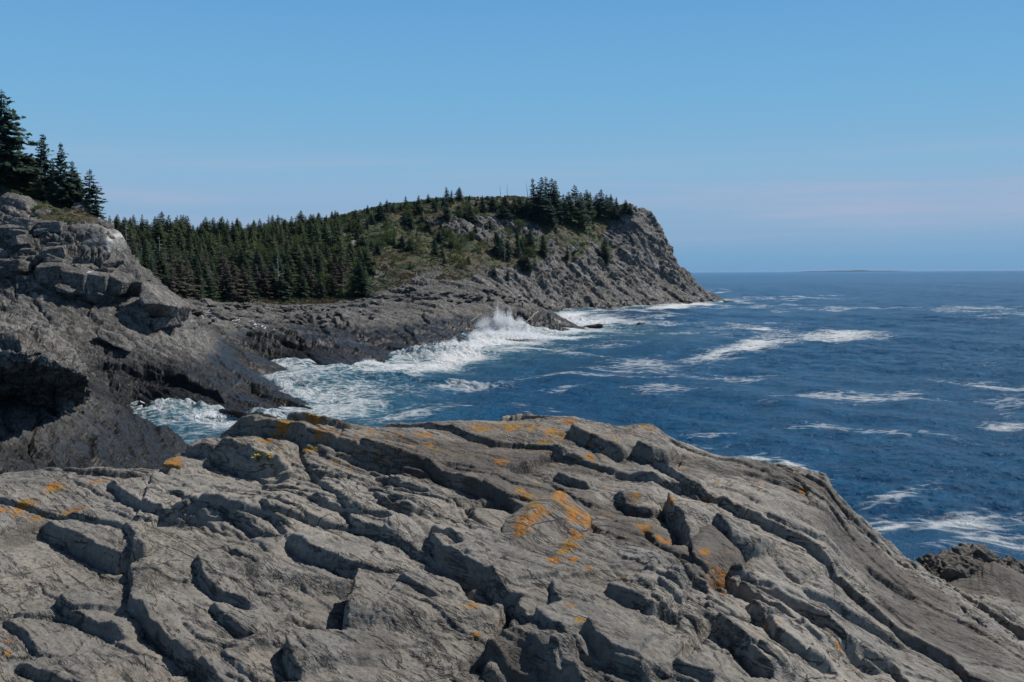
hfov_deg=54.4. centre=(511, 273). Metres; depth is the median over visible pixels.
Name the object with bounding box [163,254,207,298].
spruce tree
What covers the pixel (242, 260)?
spruce tree
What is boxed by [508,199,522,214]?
spruce tree
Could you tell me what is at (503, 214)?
spruce tree
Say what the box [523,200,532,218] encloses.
spruce tree
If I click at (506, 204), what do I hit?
spruce tree
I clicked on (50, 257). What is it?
boulder
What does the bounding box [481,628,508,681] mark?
rock block
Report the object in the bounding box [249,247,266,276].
spruce tree
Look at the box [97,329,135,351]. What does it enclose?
boulder
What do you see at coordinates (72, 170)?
spruce tree
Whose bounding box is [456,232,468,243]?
broadleaf tree
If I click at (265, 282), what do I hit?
spruce tree
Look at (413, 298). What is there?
boulder
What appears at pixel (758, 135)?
sky
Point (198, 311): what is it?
boulder
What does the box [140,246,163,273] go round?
spruce tree
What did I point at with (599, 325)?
sea rock
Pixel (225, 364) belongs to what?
shore terrain
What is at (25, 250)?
boulder
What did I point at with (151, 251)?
spruce tree
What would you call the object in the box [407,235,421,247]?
broadleaf tree
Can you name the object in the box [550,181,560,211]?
spruce tree
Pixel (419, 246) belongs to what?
broadleaf tree
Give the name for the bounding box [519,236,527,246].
broadleaf tree
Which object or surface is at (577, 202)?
spruce tree
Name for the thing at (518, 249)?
spruce tree
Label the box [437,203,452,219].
spruce tree
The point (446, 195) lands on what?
spruce tree
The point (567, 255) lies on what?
spruce tree
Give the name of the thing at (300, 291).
spruce tree
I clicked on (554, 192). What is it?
spruce tree
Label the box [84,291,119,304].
boulder
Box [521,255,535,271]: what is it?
spruce tree
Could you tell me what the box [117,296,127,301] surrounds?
boulder
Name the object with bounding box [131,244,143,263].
spruce tree
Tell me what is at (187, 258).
spruce tree
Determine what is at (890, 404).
sea
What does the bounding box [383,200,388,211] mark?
spruce tree
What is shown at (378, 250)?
spruce tree
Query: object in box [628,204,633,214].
spruce tree
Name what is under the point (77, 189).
spruce tree
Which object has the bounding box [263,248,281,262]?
broadleaf tree
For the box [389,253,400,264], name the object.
broadleaf tree
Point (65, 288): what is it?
boulder
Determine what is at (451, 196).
spruce tree
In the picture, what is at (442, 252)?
spruce tree
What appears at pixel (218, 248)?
broadleaf tree
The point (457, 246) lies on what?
broadleaf tree
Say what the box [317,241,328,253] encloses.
broadleaf tree
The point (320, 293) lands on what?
spruce tree
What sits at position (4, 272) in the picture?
boulder
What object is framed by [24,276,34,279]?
boulder
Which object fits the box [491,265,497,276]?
spruce tree
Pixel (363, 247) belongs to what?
broadleaf tree
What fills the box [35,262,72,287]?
boulder
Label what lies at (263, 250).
broadleaf tree
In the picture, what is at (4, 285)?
boulder
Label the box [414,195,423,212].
spruce tree
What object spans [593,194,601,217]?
spruce tree
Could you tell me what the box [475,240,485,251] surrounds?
broadleaf tree
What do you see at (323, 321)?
boulder
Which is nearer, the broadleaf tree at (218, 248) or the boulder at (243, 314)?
the boulder at (243, 314)
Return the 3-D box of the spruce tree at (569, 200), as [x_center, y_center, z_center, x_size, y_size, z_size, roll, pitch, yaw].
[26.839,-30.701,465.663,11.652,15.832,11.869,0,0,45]
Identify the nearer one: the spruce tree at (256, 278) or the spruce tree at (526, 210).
the spruce tree at (256, 278)
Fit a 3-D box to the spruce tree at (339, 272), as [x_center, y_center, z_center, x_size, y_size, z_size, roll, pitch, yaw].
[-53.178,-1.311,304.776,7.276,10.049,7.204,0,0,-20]
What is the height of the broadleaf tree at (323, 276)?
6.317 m
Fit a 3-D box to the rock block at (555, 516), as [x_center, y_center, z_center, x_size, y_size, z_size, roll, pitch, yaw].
[0.198,1.446,5.685,0.491,0.240,1.021,0,0,9]
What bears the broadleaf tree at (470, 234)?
on the headland terrain at (644, 268)
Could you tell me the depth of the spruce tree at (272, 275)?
283.49 m
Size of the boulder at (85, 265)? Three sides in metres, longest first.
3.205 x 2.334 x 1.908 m
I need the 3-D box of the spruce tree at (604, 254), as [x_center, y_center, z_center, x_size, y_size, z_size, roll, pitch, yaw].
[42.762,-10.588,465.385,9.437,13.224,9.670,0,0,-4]
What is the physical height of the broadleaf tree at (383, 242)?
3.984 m
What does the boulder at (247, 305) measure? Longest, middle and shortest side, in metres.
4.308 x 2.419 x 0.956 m
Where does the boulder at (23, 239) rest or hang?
on the shore terrain at (225, 364)
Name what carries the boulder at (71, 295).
on the shore terrain at (225, 364)
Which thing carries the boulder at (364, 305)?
on the shore terrain at (225, 364)
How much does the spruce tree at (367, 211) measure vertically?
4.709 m
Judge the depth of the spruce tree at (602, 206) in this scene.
499.42 m
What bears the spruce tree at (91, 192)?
on the shore terrain at (225, 364)
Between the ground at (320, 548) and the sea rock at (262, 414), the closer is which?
the ground at (320, 548)
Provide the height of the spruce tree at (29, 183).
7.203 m
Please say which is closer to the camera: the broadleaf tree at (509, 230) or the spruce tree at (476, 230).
the spruce tree at (476, 230)
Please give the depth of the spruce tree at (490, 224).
425.18 m
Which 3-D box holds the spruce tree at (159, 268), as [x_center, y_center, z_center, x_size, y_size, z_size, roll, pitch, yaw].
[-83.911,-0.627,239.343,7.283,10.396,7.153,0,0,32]
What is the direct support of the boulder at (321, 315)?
on the shore terrain at (225, 364)
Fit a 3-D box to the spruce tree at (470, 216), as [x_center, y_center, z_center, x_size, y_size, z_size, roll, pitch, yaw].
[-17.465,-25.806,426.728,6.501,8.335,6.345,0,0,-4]
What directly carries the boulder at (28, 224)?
on the shore terrain at (225, 364)
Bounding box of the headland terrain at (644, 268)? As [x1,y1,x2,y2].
[134,196,724,311]
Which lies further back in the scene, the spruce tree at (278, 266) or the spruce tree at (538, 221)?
the spruce tree at (538, 221)
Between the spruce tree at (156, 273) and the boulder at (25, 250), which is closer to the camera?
the boulder at (25, 250)
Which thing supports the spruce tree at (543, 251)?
on the headland terrain at (644, 268)
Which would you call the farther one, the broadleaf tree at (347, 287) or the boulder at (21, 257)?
the broadleaf tree at (347, 287)
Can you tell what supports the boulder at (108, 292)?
on the shore terrain at (225, 364)
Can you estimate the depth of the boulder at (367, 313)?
218.33 m
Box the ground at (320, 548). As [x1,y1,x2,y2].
[0,412,1023,681]
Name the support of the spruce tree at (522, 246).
on the headland terrain at (644, 268)
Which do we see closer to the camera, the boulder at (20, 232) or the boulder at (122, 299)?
the boulder at (122, 299)
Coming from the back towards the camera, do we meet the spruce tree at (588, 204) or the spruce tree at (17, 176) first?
the spruce tree at (588, 204)
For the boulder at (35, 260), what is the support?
on the shore terrain at (225, 364)
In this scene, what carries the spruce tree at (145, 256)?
on the shore terrain at (225, 364)
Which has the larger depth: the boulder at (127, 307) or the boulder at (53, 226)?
the boulder at (53, 226)
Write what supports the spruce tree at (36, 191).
on the shore terrain at (225, 364)
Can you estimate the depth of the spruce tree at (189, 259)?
300.68 m
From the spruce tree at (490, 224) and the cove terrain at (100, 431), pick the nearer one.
the cove terrain at (100, 431)
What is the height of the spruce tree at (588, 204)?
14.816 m
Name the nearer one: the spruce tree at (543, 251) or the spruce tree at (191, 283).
the spruce tree at (191, 283)
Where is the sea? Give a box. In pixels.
[128,270,1023,564]
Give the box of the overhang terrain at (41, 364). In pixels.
[0,311,95,410]
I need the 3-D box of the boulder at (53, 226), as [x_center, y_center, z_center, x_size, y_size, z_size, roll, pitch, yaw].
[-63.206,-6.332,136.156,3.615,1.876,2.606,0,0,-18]
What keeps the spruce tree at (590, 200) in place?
on the headland terrain at (644, 268)
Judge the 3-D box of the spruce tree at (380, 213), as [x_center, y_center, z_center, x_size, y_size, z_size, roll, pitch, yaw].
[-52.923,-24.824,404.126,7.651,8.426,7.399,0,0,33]
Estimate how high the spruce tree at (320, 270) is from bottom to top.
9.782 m
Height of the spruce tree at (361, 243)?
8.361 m
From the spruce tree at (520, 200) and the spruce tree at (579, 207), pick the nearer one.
the spruce tree at (520, 200)
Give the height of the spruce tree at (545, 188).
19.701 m
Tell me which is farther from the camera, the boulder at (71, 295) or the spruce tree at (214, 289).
the spruce tree at (214, 289)
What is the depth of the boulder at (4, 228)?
133.85 m
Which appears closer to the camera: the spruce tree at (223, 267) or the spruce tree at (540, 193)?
the spruce tree at (223, 267)
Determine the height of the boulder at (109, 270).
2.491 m
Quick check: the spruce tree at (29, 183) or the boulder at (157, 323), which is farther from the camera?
the spruce tree at (29, 183)
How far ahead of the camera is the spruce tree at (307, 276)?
292.39 m
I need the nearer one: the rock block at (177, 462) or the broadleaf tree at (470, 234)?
the rock block at (177, 462)
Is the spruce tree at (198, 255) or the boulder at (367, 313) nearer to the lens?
the boulder at (367, 313)
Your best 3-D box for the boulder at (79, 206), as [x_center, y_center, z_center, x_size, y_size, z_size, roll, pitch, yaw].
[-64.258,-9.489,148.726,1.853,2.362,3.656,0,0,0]
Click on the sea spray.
(506, 325)
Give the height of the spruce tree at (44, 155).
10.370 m
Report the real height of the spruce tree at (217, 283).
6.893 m
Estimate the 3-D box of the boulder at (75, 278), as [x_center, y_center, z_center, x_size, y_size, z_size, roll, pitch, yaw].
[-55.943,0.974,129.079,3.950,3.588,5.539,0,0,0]
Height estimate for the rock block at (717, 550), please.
0.274 m
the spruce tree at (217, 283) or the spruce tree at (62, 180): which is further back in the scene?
the spruce tree at (217, 283)
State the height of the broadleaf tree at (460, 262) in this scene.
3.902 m
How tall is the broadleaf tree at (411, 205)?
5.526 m
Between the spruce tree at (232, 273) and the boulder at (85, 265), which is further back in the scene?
the spruce tree at (232, 273)
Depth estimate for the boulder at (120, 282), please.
128.75 m
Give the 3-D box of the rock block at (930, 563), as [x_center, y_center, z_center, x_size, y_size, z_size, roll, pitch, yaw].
[4.025,2.914,9.479,0.281,0.367,0.611,0,0,16]
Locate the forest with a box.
[99,210,380,277]
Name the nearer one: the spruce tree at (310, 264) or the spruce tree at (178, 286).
the spruce tree at (178, 286)
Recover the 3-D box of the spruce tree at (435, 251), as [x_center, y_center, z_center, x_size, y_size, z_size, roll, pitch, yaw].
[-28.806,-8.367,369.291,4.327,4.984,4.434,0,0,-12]
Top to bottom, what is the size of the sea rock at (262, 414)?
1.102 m
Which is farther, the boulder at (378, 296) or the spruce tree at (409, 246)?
the spruce tree at (409, 246)
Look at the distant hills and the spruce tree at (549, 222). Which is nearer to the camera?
the spruce tree at (549, 222)
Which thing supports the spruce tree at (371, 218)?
on the headland terrain at (644, 268)
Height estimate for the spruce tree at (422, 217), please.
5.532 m
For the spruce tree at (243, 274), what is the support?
on the shore terrain at (225, 364)
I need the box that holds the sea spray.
[153,303,690,419]
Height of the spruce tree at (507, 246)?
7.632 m
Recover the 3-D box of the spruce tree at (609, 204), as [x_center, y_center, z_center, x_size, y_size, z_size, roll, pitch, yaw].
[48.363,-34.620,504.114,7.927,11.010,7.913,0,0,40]
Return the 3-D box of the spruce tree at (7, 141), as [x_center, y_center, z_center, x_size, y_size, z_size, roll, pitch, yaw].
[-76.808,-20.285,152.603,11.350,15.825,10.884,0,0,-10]
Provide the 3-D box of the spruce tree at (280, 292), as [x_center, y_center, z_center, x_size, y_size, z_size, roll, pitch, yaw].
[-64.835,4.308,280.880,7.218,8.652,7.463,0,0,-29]
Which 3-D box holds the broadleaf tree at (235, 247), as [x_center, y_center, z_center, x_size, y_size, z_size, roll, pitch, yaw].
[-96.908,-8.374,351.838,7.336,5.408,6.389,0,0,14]
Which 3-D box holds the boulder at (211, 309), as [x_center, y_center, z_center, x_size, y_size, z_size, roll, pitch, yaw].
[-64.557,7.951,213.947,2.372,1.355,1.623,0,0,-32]
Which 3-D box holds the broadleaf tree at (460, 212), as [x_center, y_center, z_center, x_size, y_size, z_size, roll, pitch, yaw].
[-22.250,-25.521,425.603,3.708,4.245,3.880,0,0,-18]
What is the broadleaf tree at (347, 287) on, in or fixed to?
on the shore terrain at (225, 364)
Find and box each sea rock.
[218,409,246,418]
[249,411,279,417]
[583,323,602,327]
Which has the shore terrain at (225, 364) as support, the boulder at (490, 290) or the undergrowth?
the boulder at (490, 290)
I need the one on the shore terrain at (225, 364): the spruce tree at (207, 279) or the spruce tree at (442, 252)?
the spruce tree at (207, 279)
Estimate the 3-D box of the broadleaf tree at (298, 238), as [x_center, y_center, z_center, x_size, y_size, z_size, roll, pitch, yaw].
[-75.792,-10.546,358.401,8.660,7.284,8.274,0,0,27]
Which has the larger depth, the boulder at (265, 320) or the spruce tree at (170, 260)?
the spruce tree at (170, 260)
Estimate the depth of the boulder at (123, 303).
128.77 m
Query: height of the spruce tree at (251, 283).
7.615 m
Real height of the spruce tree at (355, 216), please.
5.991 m
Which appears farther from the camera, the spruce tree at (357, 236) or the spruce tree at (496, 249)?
the spruce tree at (496, 249)
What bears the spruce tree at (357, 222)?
on the headland terrain at (644, 268)
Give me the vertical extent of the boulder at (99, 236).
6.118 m
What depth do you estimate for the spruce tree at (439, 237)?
396.71 m
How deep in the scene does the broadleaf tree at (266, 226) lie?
424.19 m
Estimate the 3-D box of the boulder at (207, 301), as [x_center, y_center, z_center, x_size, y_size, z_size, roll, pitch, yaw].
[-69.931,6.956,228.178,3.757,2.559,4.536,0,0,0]
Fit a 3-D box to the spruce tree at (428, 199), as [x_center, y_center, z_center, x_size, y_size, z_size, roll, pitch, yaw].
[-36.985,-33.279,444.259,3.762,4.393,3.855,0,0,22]
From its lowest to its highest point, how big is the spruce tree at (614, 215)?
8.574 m
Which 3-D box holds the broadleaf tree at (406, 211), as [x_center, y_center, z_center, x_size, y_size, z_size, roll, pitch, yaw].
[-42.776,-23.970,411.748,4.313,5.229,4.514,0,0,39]
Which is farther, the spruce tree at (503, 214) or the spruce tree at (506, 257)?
the spruce tree at (503, 214)
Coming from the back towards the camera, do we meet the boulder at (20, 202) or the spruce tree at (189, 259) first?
the spruce tree at (189, 259)
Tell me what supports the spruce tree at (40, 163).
on the shore terrain at (225, 364)
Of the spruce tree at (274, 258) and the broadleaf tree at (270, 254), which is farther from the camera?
the broadleaf tree at (270, 254)
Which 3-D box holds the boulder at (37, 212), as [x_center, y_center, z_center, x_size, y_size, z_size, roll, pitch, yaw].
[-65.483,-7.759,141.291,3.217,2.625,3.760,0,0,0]
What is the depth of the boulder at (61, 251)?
130.18 m
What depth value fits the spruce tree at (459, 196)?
454.50 m
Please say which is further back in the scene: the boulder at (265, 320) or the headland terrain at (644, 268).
the headland terrain at (644, 268)
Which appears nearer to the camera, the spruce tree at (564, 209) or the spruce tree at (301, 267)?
the spruce tree at (301, 267)
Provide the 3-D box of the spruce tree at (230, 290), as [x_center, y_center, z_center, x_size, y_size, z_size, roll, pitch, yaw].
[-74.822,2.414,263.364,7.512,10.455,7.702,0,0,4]
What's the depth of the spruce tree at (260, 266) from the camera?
293.29 m
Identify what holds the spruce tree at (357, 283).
on the shore terrain at (225, 364)
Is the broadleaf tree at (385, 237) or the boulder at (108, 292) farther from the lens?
the broadleaf tree at (385, 237)
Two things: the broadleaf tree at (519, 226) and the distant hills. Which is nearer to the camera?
the broadleaf tree at (519, 226)
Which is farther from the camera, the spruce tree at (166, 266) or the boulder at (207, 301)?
the spruce tree at (166, 266)
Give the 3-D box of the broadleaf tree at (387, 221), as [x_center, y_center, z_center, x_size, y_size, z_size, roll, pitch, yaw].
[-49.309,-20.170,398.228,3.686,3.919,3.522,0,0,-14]
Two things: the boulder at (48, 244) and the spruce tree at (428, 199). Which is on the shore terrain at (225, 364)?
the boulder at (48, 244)
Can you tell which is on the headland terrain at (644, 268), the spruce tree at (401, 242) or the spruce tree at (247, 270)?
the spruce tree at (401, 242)
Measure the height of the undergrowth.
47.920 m
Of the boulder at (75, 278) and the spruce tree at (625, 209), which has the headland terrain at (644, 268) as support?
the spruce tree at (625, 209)
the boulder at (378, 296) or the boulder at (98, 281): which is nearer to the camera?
the boulder at (98, 281)
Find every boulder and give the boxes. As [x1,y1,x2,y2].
[0,192,37,210]
[0,224,24,235]
[0,250,14,257]
[0,259,26,278]
[0,259,31,272]
[0,282,8,288]
[2,215,38,231]
[7,229,31,237]
[10,234,34,245]
[14,255,35,259]
[18,248,33,252]
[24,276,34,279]
[27,255,42,265]
[33,228,49,235]
[34,209,52,216]
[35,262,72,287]
[36,220,62,232]
[39,245,66,258]
[43,253,75,263]
[46,242,59,246]
[54,283,75,293]
[60,267,93,294]
[63,293,75,297]
[71,202,89,213]
[71,223,126,255]
[73,263,98,268]
[82,290,127,301]
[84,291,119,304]
[86,270,109,294]
[93,268,117,272]
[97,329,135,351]
[101,259,125,267]
[108,270,134,294]
[116,264,151,280]
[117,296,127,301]
[118,303,134,315]
[120,302,133,304]
[126,296,138,302]
[127,279,153,296]
[131,306,152,319]
[139,282,190,321]
[151,316,179,329]
[192,309,203,314]
[198,298,216,304]
[208,307,216,311]
[210,311,223,317]
[235,312,248,316]
[238,304,251,308]
[256,307,265,312]
[256,318,273,323]
[317,312,324,318]
[318,319,327,322]
[361,302,369,307]
[362,311,374,315]
[371,294,381,298]
[411,296,422,300]
[422,295,433,300]
[486,288,495,293]
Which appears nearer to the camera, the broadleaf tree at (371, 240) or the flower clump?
the flower clump
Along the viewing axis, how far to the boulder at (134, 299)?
129.53 m
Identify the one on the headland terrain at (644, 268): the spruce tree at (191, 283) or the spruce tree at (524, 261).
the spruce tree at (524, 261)
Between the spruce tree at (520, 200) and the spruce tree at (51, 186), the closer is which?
the spruce tree at (51, 186)
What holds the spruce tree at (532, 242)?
on the headland terrain at (644, 268)
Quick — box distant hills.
[803,270,910,271]
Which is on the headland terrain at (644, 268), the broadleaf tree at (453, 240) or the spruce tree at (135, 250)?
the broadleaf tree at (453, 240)
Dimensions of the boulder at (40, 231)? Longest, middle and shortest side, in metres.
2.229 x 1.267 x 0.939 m
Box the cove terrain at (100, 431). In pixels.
[0,392,186,473]
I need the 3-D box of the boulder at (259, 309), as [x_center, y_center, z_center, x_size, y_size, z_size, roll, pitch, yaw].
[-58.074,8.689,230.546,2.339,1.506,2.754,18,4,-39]
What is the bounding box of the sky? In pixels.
[0,0,1023,271]
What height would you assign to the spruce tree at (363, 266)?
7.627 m
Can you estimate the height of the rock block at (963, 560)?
0.621 m
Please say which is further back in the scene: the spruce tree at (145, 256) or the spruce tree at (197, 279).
the spruce tree at (197, 279)
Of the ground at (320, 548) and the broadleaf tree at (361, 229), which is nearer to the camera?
the ground at (320, 548)
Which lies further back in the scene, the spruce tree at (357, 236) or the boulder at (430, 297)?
the spruce tree at (357, 236)
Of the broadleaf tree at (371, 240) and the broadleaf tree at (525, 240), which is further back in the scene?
the broadleaf tree at (525, 240)
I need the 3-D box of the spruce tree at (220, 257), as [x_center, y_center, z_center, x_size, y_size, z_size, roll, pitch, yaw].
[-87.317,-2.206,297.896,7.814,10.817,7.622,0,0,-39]
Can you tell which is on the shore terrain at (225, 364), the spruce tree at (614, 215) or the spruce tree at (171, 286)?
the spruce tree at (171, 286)
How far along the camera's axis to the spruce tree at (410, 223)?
405.41 m
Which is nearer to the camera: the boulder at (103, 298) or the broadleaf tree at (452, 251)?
the boulder at (103, 298)
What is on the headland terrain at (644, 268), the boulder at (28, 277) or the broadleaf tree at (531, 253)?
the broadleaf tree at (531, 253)
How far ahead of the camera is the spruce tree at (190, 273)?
254.19 m
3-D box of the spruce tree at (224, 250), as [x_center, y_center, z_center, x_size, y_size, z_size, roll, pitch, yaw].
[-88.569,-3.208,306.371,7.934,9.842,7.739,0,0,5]
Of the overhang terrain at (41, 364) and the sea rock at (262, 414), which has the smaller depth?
the overhang terrain at (41, 364)
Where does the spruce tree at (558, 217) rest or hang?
on the headland terrain at (644, 268)
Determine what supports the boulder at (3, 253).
on the shore terrain at (225, 364)
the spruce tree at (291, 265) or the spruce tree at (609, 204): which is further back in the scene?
the spruce tree at (609, 204)
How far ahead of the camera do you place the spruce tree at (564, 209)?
462.71 m
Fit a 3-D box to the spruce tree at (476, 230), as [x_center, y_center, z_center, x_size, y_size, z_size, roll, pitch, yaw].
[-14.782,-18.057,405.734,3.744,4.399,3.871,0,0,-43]
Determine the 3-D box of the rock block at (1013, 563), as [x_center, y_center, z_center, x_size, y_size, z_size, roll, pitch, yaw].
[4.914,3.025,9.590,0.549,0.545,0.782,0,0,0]
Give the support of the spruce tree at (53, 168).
on the shore terrain at (225, 364)
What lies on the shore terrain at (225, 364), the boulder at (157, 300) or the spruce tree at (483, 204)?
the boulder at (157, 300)
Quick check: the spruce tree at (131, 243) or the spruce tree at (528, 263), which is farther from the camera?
the spruce tree at (528, 263)
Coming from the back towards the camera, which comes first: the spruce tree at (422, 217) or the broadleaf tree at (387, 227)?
the spruce tree at (422, 217)
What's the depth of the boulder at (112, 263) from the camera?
134.26 m
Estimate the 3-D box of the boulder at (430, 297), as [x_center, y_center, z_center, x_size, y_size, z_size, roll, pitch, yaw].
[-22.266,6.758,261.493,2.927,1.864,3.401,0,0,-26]
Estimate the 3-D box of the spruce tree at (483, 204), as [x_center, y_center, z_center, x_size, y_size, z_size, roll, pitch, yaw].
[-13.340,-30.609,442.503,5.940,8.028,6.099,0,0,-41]
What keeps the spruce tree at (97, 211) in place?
on the shore terrain at (225, 364)
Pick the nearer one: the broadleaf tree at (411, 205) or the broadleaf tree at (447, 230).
the broadleaf tree at (447, 230)
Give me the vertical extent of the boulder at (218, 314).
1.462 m
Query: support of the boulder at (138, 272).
on the shore terrain at (225, 364)
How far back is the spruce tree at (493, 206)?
446.80 m
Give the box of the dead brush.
[366,264,504,290]
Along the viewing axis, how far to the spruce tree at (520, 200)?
453.70 m
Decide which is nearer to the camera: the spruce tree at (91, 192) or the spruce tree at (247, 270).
the spruce tree at (91, 192)
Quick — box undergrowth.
[0,185,627,304]
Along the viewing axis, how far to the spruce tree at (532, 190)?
449.13 m
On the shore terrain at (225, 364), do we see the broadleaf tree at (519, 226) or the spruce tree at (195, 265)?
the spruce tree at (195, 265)
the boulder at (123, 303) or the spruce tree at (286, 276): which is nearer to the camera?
the boulder at (123, 303)
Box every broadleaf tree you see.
[215,245,229,252]
[228,242,243,251]
[252,243,267,259]
[262,223,271,232]
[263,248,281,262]
[272,217,284,226]
[289,234,311,248]
[314,272,335,289]
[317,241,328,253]
[327,244,345,255]
[345,282,355,292]
[349,261,356,272]
[353,245,369,257]
[355,222,365,232]
[365,238,376,248]
[375,240,387,248]
[379,230,394,242]
[381,225,395,235]
[385,218,392,225]
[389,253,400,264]
[403,210,412,218]
[404,203,415,211]
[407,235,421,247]
[414,242,426,253]
[418,222,426,229]
[442,226,455,238]
[446,236,458,247]
[448,248,461,262]
[453,242,462,252]
[456,208,464,217]
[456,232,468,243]
[457,258,468,267]
[468,231,475,239]
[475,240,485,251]
[503,227,511,235]
[514,219,525,228]
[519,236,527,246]
[523,247,534,255]
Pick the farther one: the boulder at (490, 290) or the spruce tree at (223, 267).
the boulder at (490, 290)
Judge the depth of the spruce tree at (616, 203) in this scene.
506.00 m
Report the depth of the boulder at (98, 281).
127.51 m
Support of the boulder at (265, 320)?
on the shore terrain at (225, 364)
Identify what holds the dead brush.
on the headland terrain at (644, 268)
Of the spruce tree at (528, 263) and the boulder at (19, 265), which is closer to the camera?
the boulder at (19, 265)
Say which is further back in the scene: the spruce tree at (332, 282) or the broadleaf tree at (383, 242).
the broadleaf tree at (383, 242)
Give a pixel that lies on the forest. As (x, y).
(165, 234)
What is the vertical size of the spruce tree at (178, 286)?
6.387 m
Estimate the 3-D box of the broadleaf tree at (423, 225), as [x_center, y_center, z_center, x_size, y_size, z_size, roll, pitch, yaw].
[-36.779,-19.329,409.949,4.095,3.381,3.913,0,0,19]
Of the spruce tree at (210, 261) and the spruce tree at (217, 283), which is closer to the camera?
the spruce tree at (217, 283)
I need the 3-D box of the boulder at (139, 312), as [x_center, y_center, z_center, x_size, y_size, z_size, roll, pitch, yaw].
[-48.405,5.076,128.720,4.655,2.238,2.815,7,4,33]
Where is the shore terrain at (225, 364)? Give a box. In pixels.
[0,184,587,412]
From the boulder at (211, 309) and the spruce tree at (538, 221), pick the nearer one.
the boulder at (211, 309)
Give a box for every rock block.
[162,456,196,473]
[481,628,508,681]
[502,491,590,546]
[690,524,745,589]
[916,553,943,578]
[934,543,1007,580]
[1001,555,1023,574]
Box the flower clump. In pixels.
[251,454,262,461]
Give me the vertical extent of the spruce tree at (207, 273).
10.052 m
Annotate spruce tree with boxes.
[0,90,47,185]
[0,152,33,191]
[13,154,47,192]
[26,176,46,198]
[29,135,50,183]
[37,134,63,194]
[40,142,85,208]
[41,166,59,192]
[46,176,59,203]
[62,162,87,204]
[66,173,84,206]
[79,169,107,218]
[90,196,104,219]
[127,231,141,256]
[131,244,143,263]
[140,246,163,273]
[141,240,154,267]
[146,258,156,276]
[147,244,155,262]
[151,261,163,283]
[154,249,173,284]
[162,254,170,280]
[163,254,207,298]
[165,264,177,292]
[167,253,177,273]
[168,271,185,295]
[182,256,194,277]
[183,252,193,265]
[184,277,199,297]
[186,266,195,291]
[189,254,197,271]
[190,261,207,298]
[191,248,202,262]
[193,259,218,297]
[196,261,218,284]
[206,252,215,270]
[208,275,220,298]
[212,248,227,275]
[213,271,221,293]
[214,247,233,274]
[215,263,243,299]
[216,253,230,279]
[219,261,249,299]
[236,251,250,276]
[236,263,257,300]
[240,271,260,296]
[242,258,253,276]
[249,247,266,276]
[250,265,263,294]
[255,260,266,284]
[255,265,280,297]
[263,262,284,294]
[264,251,285,277]
[270,274,294,300]
[271,250,280,265]
[278,256,300,287]
[278,264,298,294]
[293,271,310,297]
[294,261,310,281]
[298,263,318,296]
[304,251,315,282]
[312,258,324,287]
[314,272,326,297]
[325,262,346,295]
[327,254,349,283]
[346,261,375,298]
[349,209,357,221]
[353,219,361,229]
[354,229,360,239]
[355,235,373,255]
[362,261,368,281]
[364,205,371,215]
[368,213,376,224]
[372,243,383,255]
[373,202,389,221]
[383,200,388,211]
[397,235,405,247]
[403,212,415,227]
[403,239,414,251]
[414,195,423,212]
[418,212,425,223]
[425,195,431,202]
[429,244,439,255]
[435,230,444,241]
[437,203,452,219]
[439,248,446,257]
[443,188,450,198]
[446,192,454,201]
[454,187,463,199]
[465,205,477,221]
[471,225,478,233]
[479,195,488,211]
[484,218,496,229]
[488,197,500,210]
[489,232,503,256]
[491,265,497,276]
[494,205,514,218]
[500,195,512,208]
[502,239,515,256]
[505,250,510,260]
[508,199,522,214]
[513,196,523,210]
[514,241,522,256]
[520,177,554,220]
[520,240,525,252]
[520,253,531,270]
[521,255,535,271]
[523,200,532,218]
[525,178,546,219]
[525,232,537,254]
[527,196,547,224]
[538,234,551,255]
[539,177,556,207]
[542,198,558,225]
[546,178,564,214]
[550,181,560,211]
[554,201,564,222]
[559,195,573,222]
[561,191,581,223]
[563,246,570,259]
[567,185,592,227]
[572,192,591,223]
[582,190,596,217]
[589,192,597,213]
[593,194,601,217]
[594,189,609,217]
[597,236,612,263]
[604,194,613,214]
[610,204,619,219]
[613,197,620,208]
[618,199,630,214]
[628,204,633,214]
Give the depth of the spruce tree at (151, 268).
224.94 m
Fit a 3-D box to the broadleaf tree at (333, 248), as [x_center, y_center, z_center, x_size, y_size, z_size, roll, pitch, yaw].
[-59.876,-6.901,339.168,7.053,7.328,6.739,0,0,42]
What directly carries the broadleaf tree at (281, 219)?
on the headland terrain at (644, 268)
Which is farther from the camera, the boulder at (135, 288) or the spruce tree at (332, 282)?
the spruce tree at (332, 282)
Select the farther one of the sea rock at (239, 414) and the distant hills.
the distant hills

